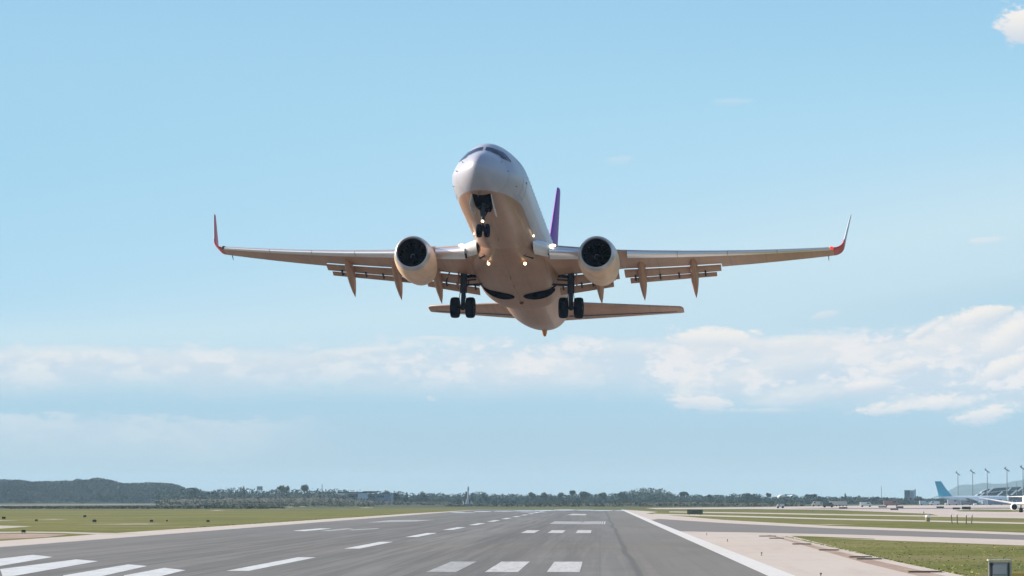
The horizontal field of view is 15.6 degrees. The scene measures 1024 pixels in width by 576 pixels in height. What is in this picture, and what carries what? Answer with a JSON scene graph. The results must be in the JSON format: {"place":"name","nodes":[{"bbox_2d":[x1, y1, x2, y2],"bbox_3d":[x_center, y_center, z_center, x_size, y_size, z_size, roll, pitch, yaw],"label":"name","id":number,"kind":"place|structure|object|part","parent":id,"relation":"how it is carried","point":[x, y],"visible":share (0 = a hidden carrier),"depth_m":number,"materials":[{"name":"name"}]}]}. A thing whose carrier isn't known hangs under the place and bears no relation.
{"place":"outdoors","nodes":[
{"label":"outdoors","id":0,"kind":"place"},
{"bbox_2d":[0,526,29,528],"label":"dirt track","id":1,"kind":"structure","parent":0,"point":[1,527],"depth_m":353.23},
{"bbox_2d":[0,532,132,534],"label":"dirt track","id":2,"kind":"structure","parent":0,"point":[71,532],"depth_m":287.48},
{"bbox_2d":[0,494,155,502],"bbox_3d":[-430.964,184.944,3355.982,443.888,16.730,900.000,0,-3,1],"label":"trees","id":3,"kind":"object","parent":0,"point":[5,500],"depth_m":2928.64,"materials":[{"name":"green plant"}]},
{"bbox_2d":[0,504,158,505],"bbox_3d":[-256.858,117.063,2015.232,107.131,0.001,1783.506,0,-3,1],"label":"perimeter road","id":4,"kind":"structure","parent":0,"point":[72,504],"depth_m":2189.11,"materials":[{"name":"grey asphalt"}]},
{"bbox_2d":[0,503,1023,575],"bbox_3d":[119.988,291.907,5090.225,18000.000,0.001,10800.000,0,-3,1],"label":"ground","id":5,"kind":"structure","parent":0,"point":[107,520],"depth_m":483.34,"materials":[{"name":"green plant"}]},
{"bbox_2d":[0,533,66,538],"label":"dirt patch","id":6,"kind":"object","parent":5,"relation":"on","point":[13,536],"visible":1,"depth_m":262.89,"materials":[{"name":"beige concrete"}]},
{"bbox_2d":[0,477,217,502],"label":"hills","id":7,"kind":"structure","parent":5,"relation":"on","point":[18,490],"depth_m":2983.34,"materials":[{"name":"green plant"}]},
{"bbox_2d":[0,505,287,508],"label":"scrub","id":8,"kind":"object","parent":5,"relation":"on","point":[141,507],"visible":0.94,"depth_m":1097.20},
{"bbox_2d":[187,487,198,498],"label":"broadleaf tree","id":9,"kind":"object","parent":5,"relation":"on","point":[193,493],"visible":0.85,"depth_m":2260.57,"materials":[{"name":"green plant"}]},
{"bbox_2d":[0,510,467,546],"bbox_3d":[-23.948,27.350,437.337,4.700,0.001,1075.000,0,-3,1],"label":"runway shoulder","id":10,"kind":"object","parent":5,"relation":"on","point":[53,539],"visible":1,"depth_m":287.71},
{"bbox_2d":[257,486,262,497],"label":"water tank","id":11,"kind":"object","parent":5,"relation":"on","point":[260,488],"visible":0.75,"depth_m":2240.52,"materials":[{"name":"grey metal"}]},
{"bbox_2d":[276,485,289,496],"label":"umbrella pine","id":12,"kind":"object","parent":5,"relation":"on","point":[282,489],"visible":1,"depth_m":2259.22,"materials":[{"name":"green plant"}]},
{"bbox_2d":[198,501,373,505],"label":"scrub","id":13,"kind":"object","parent":5,"relation":"on","point":[267,503],"visible":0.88,"depth_m":1513.25,"materials":[{"name":"green plant"}]},
{"bbox_2d":[300,484,308,497],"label":"umbrella pine","id":14,"kind":"object","parent":5,"relation":"on","point":[304,487],"visible":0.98,"depth_m":2259.74,"materials":[{"name":"green plant"}]},
{"bbox_2d":[154,495,454,504],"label":"scrub","id":15,"kind":"object","parent":5,"relation":"on","point":[199,501],"visible":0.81,"depth_m":1919.07,"materials":[{"name":"green plant"}]},
{"bbox_2d":[338,491,392,500],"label":"hangar","id":16,"kind":"structure","parent":5,"relation":"on","point":[363,495],"depth_m":1948.95,"materials":[{"name":"grey"}]},
{"bbox_2d":[0,510,766,575],"bbox_3d":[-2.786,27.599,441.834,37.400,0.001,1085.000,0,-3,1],"label":"runway","id":17,"kind":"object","parent":5,"relation":"on","point":[603,549],"visible":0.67,"depth_m":187.91,"materials":[{"name":"grey asphalt"}]},
{"bbox_2d":[0,555,48,565],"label":"touchdown bar","id":18,"kind":"object","parent":17,"relation":"on","point":[10,560],"visible":1,"depth_m":155.81,"materials":[{"name":"paint"}]},
{"bbox_2d":[0,559,95,575],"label":"touchdown bar","id":19,"kind":"object","parent":17,"relation":"on","point":[15,571],"visible":1,"depth_m":137.27,"materials":[{"name":"paint"}]},
{"bbox_2d":[63,564,144,575],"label":"touchdown bar","id":20,"kind":"object","parent":17,"relation":"on","point":[108,571],"visible":1,"depth_m":129.56,"materials":[{"name":"paint"}]},
{"bbox_2d":[124,568,183,575],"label":"touchdown bar","id":21,"kind":"object","parent":17,"relation":"on","point":[161,572],"visible":1,"depth_m":127.76,"materials":[{"name":"paint"}]},
{"bbox_2d":[3,510,469,546],"bbox_3d":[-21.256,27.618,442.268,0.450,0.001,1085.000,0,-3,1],"label":"runway edge line","id":22,"kind":"object","parent":17,"relation":"on","point":[187,532],"visible":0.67,"depth_m":273.64,"materials":[{"name":"paint"}]},
{"bbox_2d":[228,557,314,570],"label":"centreline dash","id":23,"kind":"object","parent":17,"relation":"on","point":[254,567],"visible":1,"depth_m":143.68,"materials":[{"name":"paint"}]},
{"bbox_2d":[295,528,327,530],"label":"faded marking","id":24,"kind":"object","parent":17,"relation":"on","point":[311,529],"visible":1,"depth_m":315.70,"materials":[{"name":"paint"}]},
{"bbox_2d":[344,542,389,548],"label":"centreline dash","id":25,"kind":"object","parent":17,"relation":"on","point":[367,545],"visible":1,"depth_m":204.03,"materials":[{"name":"paint"}]},
{"bbox_2d":[377,520,426,521],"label":"faded marking","id":26,"kind":"object","parent":17,"relation":"on","point":[401,520],"visible":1,"depth_m":456.13,"materials":[{"name":"paint"}]},
{"bbox_2d":[408,533,434,536],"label":"centreline dash","id":27,"kind":"object","parent":17,"relation":"on","point":[424,534],"visible":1,"depth_m":261.94,"materials":[{"name":"paint"}]},
{"bbox_2d":[427,562,474,571],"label":"touchdown bar","id":28,"kind":"object","parent":17,"relation":"on","point":[452,566],"visible":1,"depth_m":137.27,"materials":[{"name":"paint"}]},
{"bbox_2d":[485,562,528,571],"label":"touchdown bar","id":29,"kind":"object","parent":17,"relation":"on","point":[509,567],"visible":1,"depth_m":137.27,"materials":[{"name":"paint"}]},
{"bbox_2d":[522,530,538,532],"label":"touchdown bar","id":30,"kind":"object","parent":17,"relation":"on","point":[530,531],"visible":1,"depth_m":295.48,"materials":[{"name":"paint"}]},
{"bbox_2d":[548,530,564,532],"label":"touchdown bar","id":31,"kind":"object","parent":17,"relation":"on","point":[556,531],"visible":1,"depth_m":295.48,"materials":[{"name":"paint"}]},
{"bbox_2d":[547,562,581,571],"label":"touchdown bar","id":32,"kind":"object","parent":17,"relation":"on","point":[565,567],"visible":1,"depth_m":137.27,"materials":[{"name":"paint"}]},
{"bbox_2d":[550,521,581,523],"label":"faded marking","id":33,"kind":"object","parent":17,"relation":"on","point":[564,522],"visible":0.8,"depth_m":415.10,"materials":[{"name":"paint"}]},
{"bbox_2d":[576,530,590,532],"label":"touchdown bar","id":34,"kind":"object","parent":17,"relation":"on","point":[583,531],"visible":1,"depth_m":295.48,"materials":[{"name":"paint"}]},
{"bbox_2d":[632,547,660,575],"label":"seam repair","id":35,"kind":"structure","parent":17,"relation":"on","point":[650,569],"depth_m":141.59,"materials":[{"name":"concrete"}]},
{"bbox_2d":[625,511,794,575],"bbox_3d":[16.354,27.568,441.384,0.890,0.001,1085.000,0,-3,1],"label":"runway edge line","id":36,"kind":"object","parent":17,"relation":"on","point":[765,569],"visible":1,"depth_m":170.17,"materials":[{"name":"paint"}]},
{"bbox_2d":[393,492,401,499],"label":"broadleaf tree","id":37,"kind":"object","parent":5,"relation":"on","point":[396,496],"visible":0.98,"depth_m":2257.62,"materials":[{"name":"green plant"}]},
{"bbox_2d":[417,491,427,500],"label":"broadleaf tree","id":38,"kind":"object","parent":5,"relation":"on","point":[423,495],"visible":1,"depth_m":2257.76,"materials":[{"name":"green plant"}]},
{"bbox_2d":[463,486,472,504],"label":"beacon mast","id":39,"kind":"object","parent":5,"relation":"on","point":[467,500],"visible":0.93,"depth_m":2147.48,"materials":[{"name":"grey"}]},
{"bbox_2d":[480,492,487,503],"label":"broadleaf tree","id":40,"kind":"object","parent":5,"relation":"on","point":[484,497],"visible":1,"depth_m":2256.64,"materials":[{"name":"green plant"}]},
{"bbox_2d":[528,492,535,502],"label":"broadleaf tree","id":41,"kind":"object","parent":5,"relation":"on","point":[532,496],"visible":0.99,"depth_m":2255.80,"materials":[{"name":"green plant"}]},
{"bbox_2d":[541,492,546,499],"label":"broadleaf tree","id":42,"kind":"object","parent":5,"relation":"on","point":[543,496],"visible":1,"depth_m":2255.94,"materials":[{"name":"green plant"}]},
{"bbox_2d":[558,492,563,502],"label":"broadleaf tree","id":43,"kind":"object","parent":5,"relation":"on","point":[561,494],"visible":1,"depth_m":2256.16,"materials":[{"name":"green plant"}]},
{"bbox_2d":[569,490,575,502],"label":"umbrella pine","id":44,"kind":"object","parent":5,"relation":"on","point":[572,492],"visible":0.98,"depth_m":2255.76,"materials":[{"name":"green plant"}]},
{"bbox_2d":[578,491,589,499],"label":"broadleaf tree","id":45,"kind":"object","parent":5,"relation":"on","point":[584,494],"visible":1,"depth_m":2254.76,"materials":[{"name":"green plant"}]},
{"bbox_2d":[151,487,1021,503],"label":"woodland","id":46,"kind":"object","parent":5,"relation":"on","point":[474,498],"visible":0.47,"depth_m":2313.03,"materials":[{"name":"green plant"}]},
{"bbox_2d":[599,492,607,502],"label":"broadleaf tree","id":47,"kind":"object","parent":5,"relation":"on","point":[602,495],"visible":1,"depth_m":2255.07,"materials":[{"name":"green plant"}]},
{"bbox_2d":[618,491,626,501],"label":"broadleaf tree","id":48,"kind":"object","parent":5,"relation":"on","point":[622,495],"visible":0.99,"depth_m":2254.27,"materials":[{"name":"green plant"}]},
{"bbox_2d":[446,500,804,505],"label":"scrub","id":49,"kind":"object","parent":5,"relation":"on","point":[684,503],"visible":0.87,"depth_m":1512.03,"materials":[{"name":"green plant"}]},
{"bbox_2d":[625,487,675,496],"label":"woodland","id":50,"kind":"object","parent":5,"relation":"on","point":[650,491],"visible":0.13,"depth_m":3620.59,"materials":[{"name":"green plant"}]},
{"bbox_2d":[679,491,687,500],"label":"umbrella pine","id":51,"kind":"object","parent":5,"relation":"on","point":[683,493],"visible":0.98,"depth_m":2253.49,"materials":[{"name":"green plant"}]},
{"bbox_2d":[742,493,761,502],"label":"broadleaf tree","id":52,"kind":"object","parent":5,"relation":"on","point":[750,497],"visible":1,"depth_m":2252.06,"materials":[{"name":"green plant"}]},
{"bbox_2d":[778,494,797,497],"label":"hangar","id":53,"kind":"structure","parent":5,"relation":"on","point":[785,495],"depth_m":2741.63,"materials":[{"name":"white"}]},
{"bbox_2d":[805,494,817,503],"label":"umbrella pine","id":54,"kind":"object","parent":5,"relation":"on","point":[810,496],"visible":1,"depth_m":2251.27,"materials":[{"name":"green plant"}]},
{"bbox_2d":[650,505,1023,516],"bbox_3d":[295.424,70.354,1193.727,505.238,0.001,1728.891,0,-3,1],"label":"apron","id":55,"kind":"object","parent":5,"relation":"on","point":[944,512],"visible":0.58,"depth_m":1003.61,"materials":[{"name":"concrete"}]},
{"bbox_2d":[812,501,819,505],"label":"service van","id":56,"kind":"object","parent":55,"relation":"on","point":[815,503],"visible":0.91,"depth_m":1501.62,"materials":[{"name":"beige paint"}]},
{"bbox_2d":[822,503,833,506],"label":"service truck","id":57,"kind":"object","parent":55,"relation":"on","point":[827,504],"visible":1,"depth_m":1280.63,"materials":[{"name":"grey paint"}]},
{"bbox_2d":[860,502,871,506],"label":"service van","id":58,"kind":"object","parent":55,"relation":"on","point":[862,504],"visible":1,"depth_m":1382.36,"materials":[{"name":"grey paint"}]},
{"bbox_2d":[883,501,899,505],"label":"service truck","id":59,"kind":"object","parent":55,"relation":"on","point":[886,503],"visible":1,"depth_m":1612.93,"materials":[{"name":"red paint"}]},
{"bbox_2d":[919,501,929,504],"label":"service van","id":60,"kind":"object","parent":55,"relation":"on","point":[924,502],"visible":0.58,"depth_m":1893.61,"materials":[{"name":"grey paint"}]},
{"bbox_2d":[929,501,939,504],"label":"service van","id":61,"kind":"object","parent":55,"relation":"on","point":[934,503],"visible":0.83,"depth_m":1853.28,"materials":[{"name":"grey paint"}]},
{"bbox_2d":[947,500,958,504],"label":"service truck","id":62,"kind":"object","parent":55,"relation":"on","point":[952,502],"visible":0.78,"depth_m":1833.79,"materials":[{"name":"grey paint"}]},
{"bbox_2d":[960,500,972,504],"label":"loader","id":63,"kind":"object","parent":55,"relation":"on","point":[962,502],"visible":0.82,"depth_m":1893.62,"materials":[{"name":"grey paint"}]},
{"bbox_2d":[987,499,1004,504],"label":"container truck","id":64,"kind":"object","parent":55,"relation":"on","point":[990,502],"visible":0.81,"depth_m":1935.75,"materials":[{"name":"blue paint"}]},
{"bbox_2d":[980,496,1023,511],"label":"parked airliner","id":65,"kind":"object","parent":55,"relation":"on","point":[1013,506],"visible":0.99,"depth_m":764.96,"materials":[{"name":"white metal"}]},
{"bbox_2d":[1007,495,1023,501],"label":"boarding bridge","id":66,"kind":"structure","parent":55,"relation":"on","point":[1014,498],"depth_m":1095.08,"materials":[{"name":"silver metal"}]},
{"bbox_2d":[652,519,1023,539],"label":"taxiway","id":67,"kind":"structure","parent":5,"relation":"on","point":[683,525],"depth_m":306.00,"materials":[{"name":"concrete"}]},
{"bbox_2d":[855,495,861,503],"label":"conifer","id":68,"kind":"object","parent":5,"relation":"on","point":[858,499],"visible":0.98,"depth_m":2251.59,"materials":[{"name":"green plant"}]},
{"bbox_2d":[783,536,962,575],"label":"kerb strip","id":69,"kind":"object","parent":5,"relation":"on","point":[943,573],"visible":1,"depth_m":148.41,"materials":[{"name":"concrete"}]},
{"bbox_2d":[869,496,880,500],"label":"broadleaf tree","id":70,"kind":"object","parent":5,"relation":"on","point":[874,498],"visible":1,"depth_m":2250.79,"materials":[{"name":"green plant"}]},
{"bbox_2d":[794,507,1023,508],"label":"taxiway","id":71,"kind":"structure","parent":5,"relation":"on","point":[903,508],"depth_m":1122.79,"materials":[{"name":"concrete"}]},
{"bbox_2d":[914,496,923,503],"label":"broadleaf tree","id":72,"kind":"object","parent":5,"relation":"on","point":[917,499],"visible":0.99,"depth_m":2250.22,"materials":[{"name":"green plant"}]},
{"bbox_2d":[925,515,929,521],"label":"marker","id":73,"kind":"object","parent":5,"relation":"on","point":[927,518],"visible":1,"depth_m":435.57,"materials":[{"name":"white"}]},
{"bbox_2d":[970,469,974,495],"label":"floodlight mast","id":74,"kind":"object","parent":5,"relation":"on","point":[972,481],"visible":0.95,"depth_m":2566.92,"materials":[{"name":"silver metal"}]},
{"bbox_2d":[935,481,1010,503],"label":"parked airliner","id":75,"kind":"object","parent":5,"relation":"on","point":[943,492],"visible":0.66,"depth_m":2289.14,"materials":[{"name":"white"}]},
{"bbox_2d":[985,468,989,495],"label":"floodlight mast","id":76,"kind":"object","parent":5,"relation":"on","point":[987,480],"visible":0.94,"depth_m":2495.99,"materials":[{"name":"silver metal"}]},
{"bbox_2d":[975,487,1022,496],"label":"terminal","id":77,"kind":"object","parent":5,"relation":"on","point":[1001,491],"visible":0.5,"depth_m":2501.52,"materials":[{"name":"grey"}]},
{"bbox_2d":[987,559,1011,575],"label":"control cabinet","id":78,"kind":"object","parent":5,"relation":"on","point":[999,568],"visible":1,"depth_m":113.20,"materials":[{"name":"grey metal"}]},
{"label":"door","id":79,"kind":"part","parent":78,"relation":"part of","materials":[{"name":"grey metal"}]},
{"bbox_2d":[1012,573,1023,575],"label":"barrier beam","id":80,"kind":"structure","parent":5,"relation":"on","point":[1017,574],"depth_m":119.33,"materials":[{"name":"orange paint"}]},
{"bbox_2d":[0,0,1023,498],"label":"sky","id":81,"kind":"structure","parent":0,"point":[133,348],"materials":[{"name":"blue"}]},
{"bbox_2d":[214,143,850,335],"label":"airliner","id":82,"kind":"object","parent":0,"point":[513,259],"visible":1,"depth_m":200.01,"materials":[{"name":"paint"}]},
{"bbox_2d":[469,194,475,216],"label":"nose gear door","id":83,"kind":"structure","parent":82,"relation":"in","point":[472,206],"depth_m":186.78,"materials":[{"name":"white paint"}]},
{"bbox_2d":[467,147,482,155],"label":"cockpit window","id":84,"kind":"structure","parent":82,"relation":"in","point":[480,148],"depth_m":187.15,"materials":[{"name":"black glass"}]},
{"bbox_2d":[485,147,500,155],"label":"cockpit window","id":85,"kind":"structure","parent":82,"relation":"in","point":[490,149],"depth_m":187.06,"materials":[{"name":"black glass"}]},
{"bbox_2d":[491,194,496,216],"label":"nose gear door","id":86,"kind":"structure","parent":82,"relation":"in","point":[491,194],"depth_m":186.60,"materials":[{"name":"white paint"}]},
{"bbox_2d":[627,510,1023,575],"bbox_3d":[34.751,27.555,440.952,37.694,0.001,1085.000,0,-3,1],"label":"pavement","id":87,"kind":"structure","parent":0,"point":[789,557],"depth_m":209.66,"materials":[{"name":"concrete"}]},
{"bbox_2d":[793,536,867,538],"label":"grass verge","id":88,"kind":"object","parent":87,"relation":"on","point":[829,537],"depth_m":248.57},
{"bbox_2d":[769,535,941,575],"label":"verge dirt","id":89,"kind":"structure","parent":87,"relation":"on","point":[888,566],"depth_m":148.71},
{"bbox_2d":[856,558,881,559],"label":"drain cover","id":90,"kind":"object","parent":89,"relation":"on","point":[867,558],"visible":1,"depth_m":156.19,"materials":[{"name":"grey metal"}]},
{"bbox_2d":[906,571,941,572],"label":"drain cover","id":91,"kind":"object","parent":89,"relation":"on","point":[922,571],"visible":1,"depth_m":127.94,"materials":[{"name":"grey metal"}]},
{"bbox_2d":[804,524,854,524],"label":"dirt track","id":92,"kind":"structure","parent":0,"point":[829,524],"depth_m":382.53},
{"bbox_2d":[657,514,1023,523],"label":"service road","id":93,"kind":"structure","parent":0,"point":[839,519],"depth_m":495.00,"materials":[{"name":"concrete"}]},
{"bbox_2d":[687,510,702,514],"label":"taxiway sign","id":94,"kind":"object","parent":93,"relation":"on","point":[700,512],"visible":0.85,"depth_m":615.86,"materials":[{"name":"green metal"}]},
{"bbox_2d":[669,511,1023,517],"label":"service road","id":95,"kind":"structure","parent":0,"point":[857,514],"depth_m":651.04,"materials":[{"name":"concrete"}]},
{"bbox_2d":[904,489,925,499],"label":"control building","id":96,"kind":"structure","parent":0,"point":[908,494],"depth_m":2590.41,"materials":[{"name":"grey"}]},
{"bbox_2d":[933,480,1022,498],"bbox_3d":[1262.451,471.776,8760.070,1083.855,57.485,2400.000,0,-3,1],"label":"mountains","id":97,"kind":"structure","parent":0,"point":[963,490],"depth_m":8160.95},
{"bbox_2d":[955,509,1023,511],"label":"grass island","id":98,"kind":"structure","parent":0,"point":[977,510],"depth_m":903.34,"materials":[{"name":"green plant"}]}
]}

